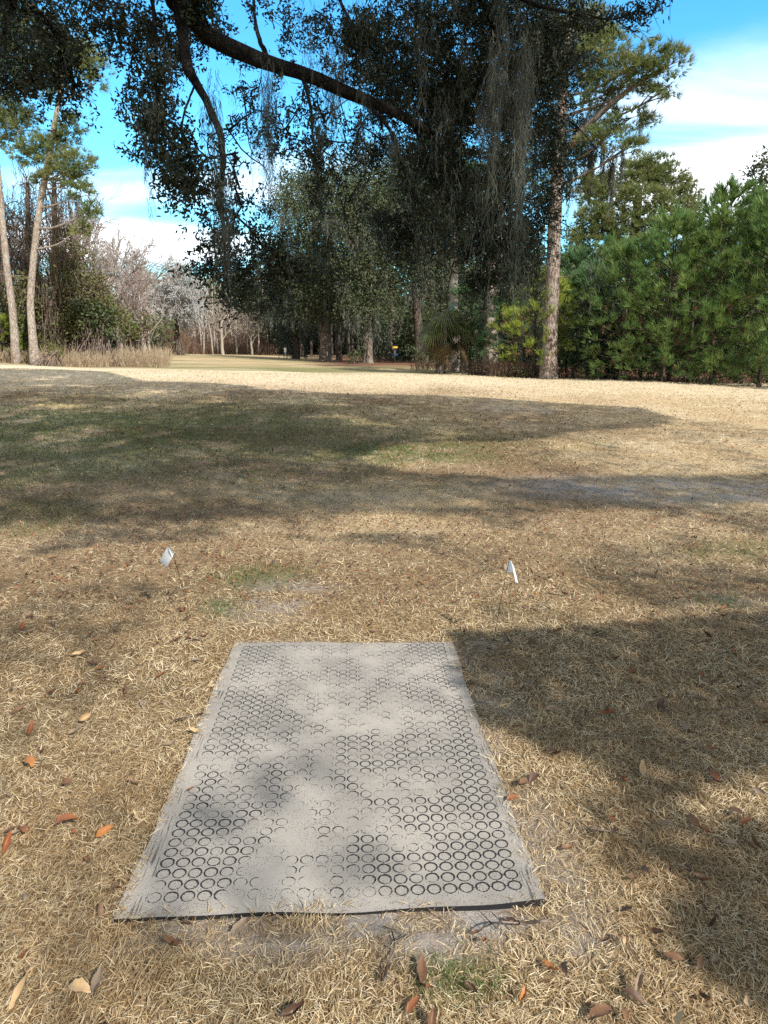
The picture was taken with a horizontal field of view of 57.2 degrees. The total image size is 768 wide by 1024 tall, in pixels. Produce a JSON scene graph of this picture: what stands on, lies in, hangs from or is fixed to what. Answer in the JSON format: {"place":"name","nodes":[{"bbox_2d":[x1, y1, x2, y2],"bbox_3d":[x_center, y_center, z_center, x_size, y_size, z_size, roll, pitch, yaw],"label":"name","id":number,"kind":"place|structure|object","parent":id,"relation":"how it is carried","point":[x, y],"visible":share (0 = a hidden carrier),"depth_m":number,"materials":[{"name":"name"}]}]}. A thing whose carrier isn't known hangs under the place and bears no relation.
{"place":"outdoors","nodes":[
{"label":"outdoors","id":0,"kind":"place"},
{"bbox_2d":[0,354,767,1023],"bbox_3d":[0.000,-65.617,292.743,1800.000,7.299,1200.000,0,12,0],"label":"ground","id":1,"kind":"structure","parent":0,"point":[282,366],"depth_m":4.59,"materials":[{"name":"plant"}]},
{"bbox_2d":[2,829,11,853],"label":"fallen leaf","id":2,"kind":"object","parent":1,"relation":"on","point":[6,843],"visible":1,"depth_m":2.28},
{"bbox_2d":[0,313,28,362],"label":"young pine","id":3,"kind":"object","parent":1,"relation":"on","point":[6,323],"visible":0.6,"depth_m":36.77,"materials":[{"name":"green plant"}]},
{"bbox_2d":[0,302,28,361],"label":"shrub","id":4,"kind":"object","parent":1,"relation":"on","point":[7,330],"visible":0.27,"depth_m":37.64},
{"bbox_2d":[6,967,33,1013],"bbox_3d":[-0.898,1.182,1.729,0.017,0.130,0.048,31,-12,-32],"label":"fallen leaf","id":5,"kind":"object","parent":1,"relation":"on","point":[18,990],"visible":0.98,"depth_m":1.74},
{"bbox_2d":[0,13,43,363],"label":"pine tree","id":6,"kind":"object","parent":1,"relation":"on","point":[8,119],"visible":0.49,"depth_m":34.40,"materials":[{"name":"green plant"}]},
{"bbox_2d":[0,186,44,351],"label":"vine covered tree","id":7,"kind":"object","parent":1,"relation":"on","point":[10,245],"visible":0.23,"depth_m":38.75,"materials":[{"name":"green plant"}]},
{"bbox_2d":[0,176,48,307],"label":"bare tree","id":8,"kind":"object","parent":1,"relation":"on","point":[15,232],"visible":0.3,"depth_m":39.54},
{"bbox_2d":[3,268,46,362],"bbox_3d":[-19.395,-10.559,38.084,2.874,5.179,2.838,-10,16,-39],"label":"shrub","id":9,"kind":"object","parent":1,"relation":"on","point":[21,301],"visible":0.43,"depth_m":37.81,"materials":[{"name":"green plant"}]},
{"bbox_2d":[2,157,51,361],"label":"vine covered tree","id":10,"kind":"object","parent":1,"relation":"on","point":[28,208],"visible":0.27,"depth_m":39.24,"materials":[{"name":"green plant"}]},
{"bbox_2d":[21,754,35,766],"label":"fallen leaf","id":11,"kind":"object","parent":1,"relation":"on","point":[30,759],"visible":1,"depth_m":2.72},
{"bbox_2d":[0,167,81,306],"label":"bare tree","id":12,"kind":"object","parent":1,"relation":"on","point":[22,245],"visible":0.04,"depth_m":44.89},
{"bbox_2d":[37,329,60,354],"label":"young pine","id":13,"kind":"object","parent":1,"relation":"on","point":[39,339],"visible":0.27,"depth_m":38.57,"materials":[{"name":"green plant"}]},
{"bbox_2d":[31,341,67,366],"bbox_3d":[-16.282,-7.617,34.034,1.658,1.301,1.275,-9,15,-36],"label":"shrub","id":14,"kind":"object","parent":1,"relation":"on","point":[52,354],"visible":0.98,"depth_m":34.06,"materials":[{"name":"green plant"}]},
{"bbox_2d":[16,159,97,363],"bbox_3d":[-17.666,-12.791,38.339,4.410,14.114,3.640,-8,14,-32],"label":"vine covered tree","id":15,"kind":"object","parent":1,"relation":"on","point":[53,218],"visible":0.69,"depth_m":37.75,"materials":[{"name":"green plant"}]},
{"bbox_2d":[0,7,116,364],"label":"pine tree","id":16,"kind":"object","parent":1,"relation":"on","point":[47,147],"visible":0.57,"depth_m":32.87,"materials":[{"name":"green plant"}]},
{"bbox_2d":[0,144,120,296],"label":"bare tree","id":17,"kind":"object","parent":1,"relation":"on","point":[87,237],"visible":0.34,"depth_m":42.09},
{"bbox_2d":[54,813,76,825],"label":"fallen leaf","id":18,"kind":"object","parent":1,"relation":"on","point":[67,816],"visible":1,"depth_m":2.38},
{"bbox_2d":[0,223,134,359],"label":"shrub","id":19,"kind":"object","parent":1,"relation":"on","point":[75,327],"visible":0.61,"depth_m":38.45,"materials":[{"name":"green plant"}]},
{"bbox_2d":[68,977,90,992],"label":"fallen leaf","id":20,"kind":"object","parent":1,"relation":"on","point":[79,984],"visible":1,"depth_m":1.75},
{"bbox_2d":[18,174,142,343],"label":"bare tree","id":21,"kind":"object","parent":1,"relation":"on","point":[96,196],"visible":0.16,"depth_m":50.02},
{"bbox_2d":[0,341,177,366],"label":"dry brush","id":22,"kind":"object","parent":1,"relation":"on","point":[159,358],"visible":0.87,"depth_m":38.26,"materials":[{"name":"plant"}]},
{"bbox_2d":[64,293,124,364],"bbox_3d":[-15.808,-9.912,38.411,3.031,3.962,2.411,0,12,0],"label":"shrub","id":23,"kind":"object","parent":1,"relation":"on","point":[102,334],"visible":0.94,"depth_m":38.32,"materials":[{"name":"plant"}]},
{"bbox_2d":[90,967,102,996],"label":"fallen leaf","id":24,"kind":"object","parent":1,"relation":"on","point":[97,979],"visible":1,"depth_m":1.77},
{"bbox_2d":[97,902,103,917],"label":"fallen leaf","id":25,"kind":"object","parent":1,"relation":"on","point":[100,910],"visible":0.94,"depth_m":2.01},
{"bbox_2d":[96,824,114,836],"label":"fallen leaf","id":26,"kind":"object","parent":1,"relation":"on","point":[103,830],"visible":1,"depth_m":2.33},
{"bbox_2d":[50,207,165,348],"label":"bare tree","id":27,"kind":"object","parent":1,"relation":"on","point":[113,266],"visible":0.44,"depth_m":45.73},
{"bbox_2d":[80,233,150,313],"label":"bare tree","id":28,"kind":"object","parent":1,"relation":"on","point":[120,260],"visible":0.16,"depth_m":67.56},
{"bbox_2d":[96,243,167,355],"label":"bare tree","id":29,"kind":"object","parent":1,"relation":"on","point":[132,303],"visible":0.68,"depth_m":51.49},
{"bbox_2d":[116,307,158,358],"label":"shrub","id":30,"kind":"object","parent":1,"relation":"on","point":[136,332],"visible":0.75,"depth_m":48.39,"materials":[{"name":"green plant"}]},
{"bbox_2d":[3,239,285,354],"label":"bare woods","id":31,"kind":"object","parent":1,"relation":"on","point":[150,339],"visible":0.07,"depth_m":104.16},
{"bbox_2d":[110,246,181,347],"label":"bare tree","id":32,"kind":"object","parent":1,"relation":"on","point":[170,262],"visible":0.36,"depth_m":59.43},
{"bbox_2d":[139,313,177,353],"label":"shrub","id":33,"kind":"object","parent":1,"relation":"on","point":[164,332],"visible":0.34,"depth_m":69.80,"materials":[{"name":"green plant"}]},
{"bbox_2d":[121,240,215,354],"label":"lichen tree","id":34,"kind":"object","parent":1,"relation":"on","point":[186,300],"visible":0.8,"depth_m":70.77,"materials":[{"name":"grey plant"}]},
{"bbox_2d":[162,935,181,945],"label":"fallen leaf","id":35,"kind":"object","parent":1,"relation":"on","point":[170,940],"visible":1,"depth_m":1.90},
{"bbox_2d":[159,546,189,615],"bbox_3d":[-1.280,0.437,4.273,0.171,0.496,0.077,0,12,0],"label":"marker flag","id":36,"kind":"object","parent":1,"relation":"on","point":[166,558],"visible":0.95,"depth_m":4.23,"materials":[{"name":"metal"}]},
{"bbox_2d":[198,283,213,353],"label":"bare tree","id":37,"kind":"object","parent":1,"relation":"on","point":[204,325],"visible":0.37,"depth_m":96.95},
{"bbox_2d":[201,288,218,353],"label":"bare tree","id":38,"kind":"object","parent":1,"relation":"on","point":[209,329],"visible":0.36,"depth_m":95.92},
{"bbox_2d":[151,294,281,354],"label":"bare trees","id":39,"kind":"object","parent":1,"relation":"on","point":[189,341],"visible":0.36,"depth_m":105.76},
{"bbox_2d":[209,285,224,353],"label":"bare tree","id":40,"kind":"object","parent":1,"relation":"on","point":[215,324],"visible":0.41,"depth_m":100.83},
{"bbox_2d":[206,296,240,354],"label":"bare tree","id":41,"kind":"object","parent":1,"relation":"on","point":[213,323],"visible":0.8,"depth_m":85.42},
{"bbox_2d":[228,310,242,354],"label":"bare tree","id":42,"kind":"object","parent":1,"relation":"on","point":[234,332],"visible":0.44,"depth_m":95.12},
{"bbox_2d":[231,917,246,931],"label":"fallen leaf","id":43,"kind":"object","parent":1,"relation":"on","point":[238,924],"visible":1,"depth_m":1.96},
{"bbox_2d":[227,307,263,354],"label":"bare tree","id":44,"kind":"object","parent":1,"relation":"on","point":[251,333],"visible":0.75,"depth_m":92.73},
{"bbox_2d":[279,1000,303,1019],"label":"fallen leaf","id":45,"kind":"object","parent":1,"relation":"on","point":[293,1008],"visible":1,"depth_m":1.70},
{"bbox_2d":[262,291,334,358],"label":"oak tree","id":46,"kind":"object","parent":1,"relation":"on","point":[296,343],"visible":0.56,"depth_m":71.57,"materials":[{"name":"green plant"}]},
{"bbox_2d":[246,155,373,354],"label":"oak tree","id":47,"kind":"object","parent":1,"relation":"on","point":[301,345],"visible":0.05,"depth_m":83.75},
{"bbox_2d":[251,157,373,361],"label":"oak tree","id":48,"kind":"object","parent":1,"relation":"on","point":[315,304],"visible":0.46,"depth_m":60.22,"materials":[{"name":"plant"}]},
{"bbox_2d":[113,642,544,921],"bbox_3d":[-0.191,0.944,2.996,1.241,0.044,2.005,-1,12,-2],"label":"rubber mat","id":49,"kind":"object","parent":1,"relation":"on","point":[360,774],"visible":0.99,"depth_m":2.53,"materials":[{"name":"rubber"}]},
{"bbox_2d":[0,0,672,373],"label":"live oak","id":50,"kind":"object","parent":1,"relation":"on","point":[440,106],"visible":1,"depth_m":7.09,"materials":[{"name":"green plant"}]},
{"bbox_2d":[326,270,364,359],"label":"oak tree","id":51,"kind":"object","parent":1,"relation":"on","point":[338,352],"visible":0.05,"depth_m":73.72,"materials":[{"name":"green plant"}]},
{"bbox_2d":[347,346,369,363],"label":"bush","id":52,"kind":"object","parent":1,"relation":"on","point":[353,355],"visible":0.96,"depth_m":56.42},
{"bbox_2d":[326,127,418,360],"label":"oak tree","id":53,"kind":"object","parent":1,"relation":"on","point":[388,357],"visible":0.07,"depth_m":72.27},
{"bbox_2d":[311,163,443,362],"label":"oak tree","id":54,"kind":"object","parent":1,"relation":"on","point":[376,291],"visible":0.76,"depth_m":56.05,"materials":[{"name":"plant"}]},
{"bbox_2d":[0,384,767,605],"bbox_3d":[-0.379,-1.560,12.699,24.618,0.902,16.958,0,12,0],"label":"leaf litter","id":55,"kind":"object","parent":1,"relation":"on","point":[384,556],"visible":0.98,"depth_m":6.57,"materials":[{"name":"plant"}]},
{"bbox_2d":[373,344,410,360],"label":"bush","id":56,"kind":"object","parent":1,"relation":"on","point":[376,356],"visible":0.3,"depth_m":78.01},
{"bbox_2d":[372,293,412,359],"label":"oak tree","id":57,"kind":"object","parent":1,"relation":"on","point":[375,343],"visible":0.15,"depth_m":81.08,"materials":[{"name":"green plant"}]},
{"bbox_2d":[35,226,752,369],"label":"forest","id":58,"kind":"object","parent":1,"relation":"on","point":[405,342],"depth_m":73.14,"materials":[{"name":"plant"}]},
{"bbox_2d":[381,925,406,983],"bbox_3d":[0.018,1.165,1.857,0.072,0.016,0.201,1,5,7],"label":"fallen twig","id":59,"kind":"object","parent":1,"relation":"on","point":[387,965],"visible":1,"depth_m":1.87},
{"bbox_2d":[406,996,420,1013],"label":"fallen leaf","id":60,"kind":"object","parent":1,"relation":"on","point":[412,1003],"visible":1,"depth_m":1.71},
{"bbox_2d":[417,955,426,986],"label":"fallen leaf","id":61,"kind":"object","parent":1,"relation":"on","point":[421,969],"visible":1,"depth_m":1.81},
{"bbox_2d":[408,345,436,363],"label":"bush","id":62,"kind":"object","parent":1,"relation":"on","point":[417,352],"visible":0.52,"depth_m":50.66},
{"bbox_2d":[365,152,486,362],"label":"oak tree","id":63,"kind":"object","parent":1,"relation":"on","point":[439,305],"visible":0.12,"depth_m":59.01,"materials":[{"name":"green plant"}]},
{"bbox_2d":[428,1007,436,1023],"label":"fallen leaf","id":64,"kind":"object","parent":1,"relation":"on","point":[432,1019],"visible":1,"depth_m":1.67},
{"bbox_2d":[415,301,478,373],"bbox_3d":[3.106,-8.591,34.834,3.269,3.632,3.479,0,12,0],"label":"palmetto","id":65,"kind":"object","parent":1,"relation":"on","point":[433,328],"visible":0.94,"depth_m":34.55,"materials":[{"name":"green plant"}]},
{"bbox_2d":[414,135,507,371],"bbox_3d":[4.295,-13.719,38.001,6.198,12.369,4.643,0,12,0],"label":"pine tree","id":66,"kind":"object","parent":1,"relation":"on","point":[454,279],"visible":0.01,"depth_m":38.11,"materials":[{"name":"brown plant"}]},
{"bbox_2d":[436,277,488,372],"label":"young pine","id":67,"kind":"object","parent":1,"relation":"on","point":[471,313],"visible":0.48,"depth_m":35.40,"materials":[{"name":"green plant"}]},
{"bbox_2d":[454,346,481,370],"bbox_3d":[5.020,-8.514,39.142,2.333,1.785,1.711,0,12,0],"label":"bush","id":68,"kind":"object","parent":1,"relation":"on","point":[478,360],"visible":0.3,"depth_m":38.99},
{"bbox_2d":[465,980,478,993],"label":"fallen leaf","id":69,"kind":"object","parent":1,"relation":"on","point":[470,985],"visible":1,"depth_m":1.76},
{"bbox_2d":[449,356,519,375],"bbox_3d":[4.810,-6.393,32.584,3.629,1.789,2.513,-3,13,-15],"label":"brush heap","id":70,"kind":"object","parent":1,"relation":"on","point":[479,372],"visible":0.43,"depth_m":32.16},
{"bbox_2d":[493,560,517,641],"bbox_3d":[0.672,0.515,3.872,0.127,0.511,0.060,7,14,29],"label":"marker flag","id":71,"kind":"object","parent":1,"relation":"on","point":[510,568],"visible":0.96,"depth_m":3.83,"materials":[{"name":"metal"}]},
{"bbox_2d":[472,281,544,365],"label":"young pine","id":72,"kind":"object","parent":1,"relation":"on","point":[498,313],"visible":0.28,"depth_m":33.80,"materials":[{"name":"green plant"}]},
{"bbox_2d":[449,147,569,369],"bbox_3d":[5.751,-11.660,34.387,6.495,11.838,4.110,0,12,0],"label":"pine tree","id":73,"kind":"object","parent":1,"relation":"on","point":[485,356],"visible":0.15,"depth_m":34.61,"materials":[{"name":"green plant"}]},
{"bbox_2d":[477,911,547,930],"bbox_3d":[0.355,1.135,1.937,0.197,0.024,0.066,1,12,5],"label":"fallen twig","id":74,"kind":"object","parent":1,"relation":"on","point":[525,923],"visible":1,"depth_m":1.94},
{"bbox_2d":[502,366,539,377],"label":"bush","id":75,"kind":"object","parent":1,"relation":"on","point":[519,374],"visible":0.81,"depth_m":29.39,"materials":[{"name":"green plant"}]},
{"bbox_2d":[487,262,575,377],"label":"young pine","id":76,"kind":"object","parent":1,"relation":"on","point":[531,341],"visible":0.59,"depth_m":28.65,"materials":[{"name":"green plant"}]},
{"bbox_2d":[529,771,538,783],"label":"fallen leaf","id":77,"kind":"object","parent":1,"relation":"on","point":[533,775],"visible":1,"depth_m":2.63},
{"bbox_2d":[542,959,558,969],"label":"fallen leaf","id":78,"kind":"object","parent":1,"relation":"on","point":[549,965],"visible":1,"depth_m":1.82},
{"bbox_2d":[560,961,567,975],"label":"fallen leaf","id":79,"kind":"object","parent":1,"relation":"on","point":[563,967],"visible":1,"depth_m":1.81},
{"bbox_2d":[536,272,600,376],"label":"young pine","id":80,"kind":"object","parent":1,"relation":"on","point":[571,299],"visible":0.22,"depth_m":30.10,"materials":[{"name":"green plant"}]},
{"bbox_2d":[523,241,617,376],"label":"young pine","id":81,"kind":"object","parent":1,"relation":"on","point":[580,254],"visible":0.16,"depth_m":32.00,"materials":[{"name":"green plant"}]},
{"bbox_2d":[406,357,767,383],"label":"thicket undergrowth","id":82,"kind":"object","parent":1,"relation":"on","point":[499,371],"visible":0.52,"depth_m":30.40,"materials":[{"name":"plant"}]},
{"bbox_2d":[557,259,632,379],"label":"young pine","id":83,"kind":"object","parent":1,"relation":"on","point":[583,277],"visible":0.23,"depth_m":29.39,"materials":[{"name":"green plant"}]},
{"bbox_2d":[557,267,637,379],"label":"young pine","id":84,"kind":"object","parent":1,"relation":"on","point":[577,336],"visible":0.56,"depth_m":27.89,"materials":[{"name":"green plant"}]},
{"bbox_2d":[578,820,617,833],"bbox_3d":[0.723,1.059,2.357,0.126,0.016,0.072,5,11,-9],"label":"fallen twig","id":85,"kind":"object","parent":1,"relation":"on","point":[610,830],"visible":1,"depth_m":2.35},
{"bbox_2d":[560,199,638,294],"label":"pine tree","id":86,"kind":"object","parent":1,"relation":"on","point":[594,227],"visible":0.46,"depth_m":55.93,"materials":[{"name":"green plant"}]},
{"bbox_2d":[588,1003,614,1019],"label":"fallen leaf","id":87,"kind":"object","parent":1,"relation":"on","point":[597,1010],"visible":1,"depth_m":1.69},
{"bbox_2d":[561,229,646,372],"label":"young pine","id":88,"kind":"object","parent":1,"relation":"on","point":[610,240],"visible":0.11,"depth_m":31.03,"materials":[{"name":"green plant"}]},
{"bbox_2d":[527,0,696,378],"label":"pine tree","id":89,"kind":"object","parent":1,"relation":"on","point":[647,63],"visible":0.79,"depth_m":25.55,"materials":[{"name":"green plant"}]},
{"bbox_2d":[570,237,678,380],"bbox_3d":[9.008,-7.583,26.644,4.071,5.472,3.957,-6,14,-25],"label":"young pine","id":90,"kind":"object","parent":1,"relation":"on","point":[628,253],"visible":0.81,"depth_m":26.24,"materials":[{"name":"green plant"}]},
{"bbox_2d":[622,1007,628,1022],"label":"fallen leaf","id":91,"kind":"object","parent":1,"relation":"on","point":[625,1014],"visible":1,"depth_m":1.69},
{"bbox_2d":[623,987,644,1006],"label":"fallen leaf","id":92,"kind":"object","parent":1,"relation":"on","point":[633,993],"visible":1,"depth_m":1.73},
{"bbox_2d":[565,147,708,294],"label":"pine tree","id":93,"kind":"object","parent":1,"relation":"on","point":[650,174],"visible":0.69,"depth_m":56.39,"materials":[{"name":"plant"}]},
{"bbox_2d":[635,968,642,991],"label":"fallen leaf","id":94,"kind":"object","parent":1,"relation":"on","point":[638,981],"visible":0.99,"depth_m":1.77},
{"bbox_2d":[639,760,645,775],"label":"fallen leaf","id":95,"kind":"object","parent":1,"relation":"on","point":[642,767],"visible":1,"depth_m":2.71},
{"bbox_2d":[599,227,686,378],"bbox_3d":[10.874,-8.540,29.202,3.682,6.472,3.801,5,13,23],"label":"young pine","id":96,"kind":"object","parent":1,"relation":"on","point":[643,237],"visible":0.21,"depth_m":28.98,"materials":[{"name":"green plant"}]},
{"bbox_2d":[611,201,730,381],"bbox_3d":[10.490,-7.779,25.635,4.327,6.789,4.168,9,15,36],"label":"young pine","id":97,"kind":"object","parent":1,"relation":"on","point":[665,228],"visible":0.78,"depth_m":25.05,"materials":[{"name":"green plant"}]},
{"bbox_2d":[624,248,721,379],"bbox_3d":[13.206,-8.889,31.878,4.726,6.690,4.823,1,12,5],"label":"young pine","id":98,"kind":"object","parent":1,"relation":"on","point":[675,316],"visible":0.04,"depth_m":31.28,"materials":[{"name":"green plant"}]},
{"bbox_2d":[663,951,682,959],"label":"fallen leaf","id":99,"kind":"object","parent":1,"relation":"on","point":[673,955],"visible":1,"depth_m":1.85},
{"bbox_2d":[672,1008,685,1023],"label":"fallen leaf","id":100,"kind":"object","parent":1,"relation":"on","point":[677,1016],"visible":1,"depth_m":1.68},
{"bbox_2d":[645,215,741,382],"bbox_3d":[12.340,-8.259,28.079,4.144,6.935,3.991,7,14,31],"label":"young pine","id":101,"kind":"object","parent":1,"relation":"on","point":[666,262],"visible":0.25,"depth_m":27.98,"materials":[{"name":"green plant"}]},
{"bbox_2d":[689,814,699,827],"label":"fallen leaf","id":102,"kind":"object","parent":1,"relation":"on","point":[693,819],"visible":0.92,"depth_m":2.40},
{"bbox_2d":[697,955,703,967],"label":"fallen leaf","id":103,"kind":"object","parent":1,"relation":"on","point":[700,961],"visible":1,"depth_m":1.84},
{"bbox_2d":[644,198,767,384],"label":"young pine","id":104,"kind":"object","parent":1,"relation":"on","point":[725,219],"visible":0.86,"depth_m":24.22,"materials":[{"name":"green plant"}]},
{"bbox_2d":[665,170,767,381],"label":"young pine","id":105,"kind":"object","parent":1,"relation":"on","point":[721,192],"visible":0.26,"depth_m":28.60,"materials":[{"name":"green plant"}]},
{"bbox_2d":[694,201,767,382],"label":"young pine","id":106,"kind":"object","parent":1,"relation":"on","point":[745,371],"visible":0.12,"depth_m":27.44,"materials":[{"name":"green plant"}]},
{"bbox_2d":[699,232,767,382],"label":"young pine","id":107,"kind":"object","parent":1,"relation":"on","point":[744,329],"visible":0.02,"depth_m":31.34,"materials":[{"name":"green plant"}]},
{"bbox_2d":[700,180,767,387],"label":"young pine","id":108,"kind":"object","parent":1,"relation":"on","point":[761,222],"visible":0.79,"depth_m":23.88,"materials":[{"name":"green plant"}]},
{"bbox_2d":[717,214,767,382],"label":"young pine","id":109,"kind":"object","parent":1,"relation":"on","point":[754,304],"visible":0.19,"depth_m":27.43,"materials":[{"name":"green plant"}]},
{"bbox_2d":[737,144,767,303],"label":"oak tree","id":110,"kind":"object","parent":1,"relation":"on","point":[758,166],"visible":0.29,"depth_m":40.61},
{"bbox_2d":[746,249,767,369],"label":"young pine","id":111,"kind":"object","parent":1,"relation":"on","point":[763,309],"visible":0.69,"depth_m":23.17,"materials":[{"name":"green plant"}]},
{"bbox_2d":[0,0,767,295],"label":"sky","id":112,"kind":"structure","parent":0,"point":[721,122],"materials":[{"name":"blue"}]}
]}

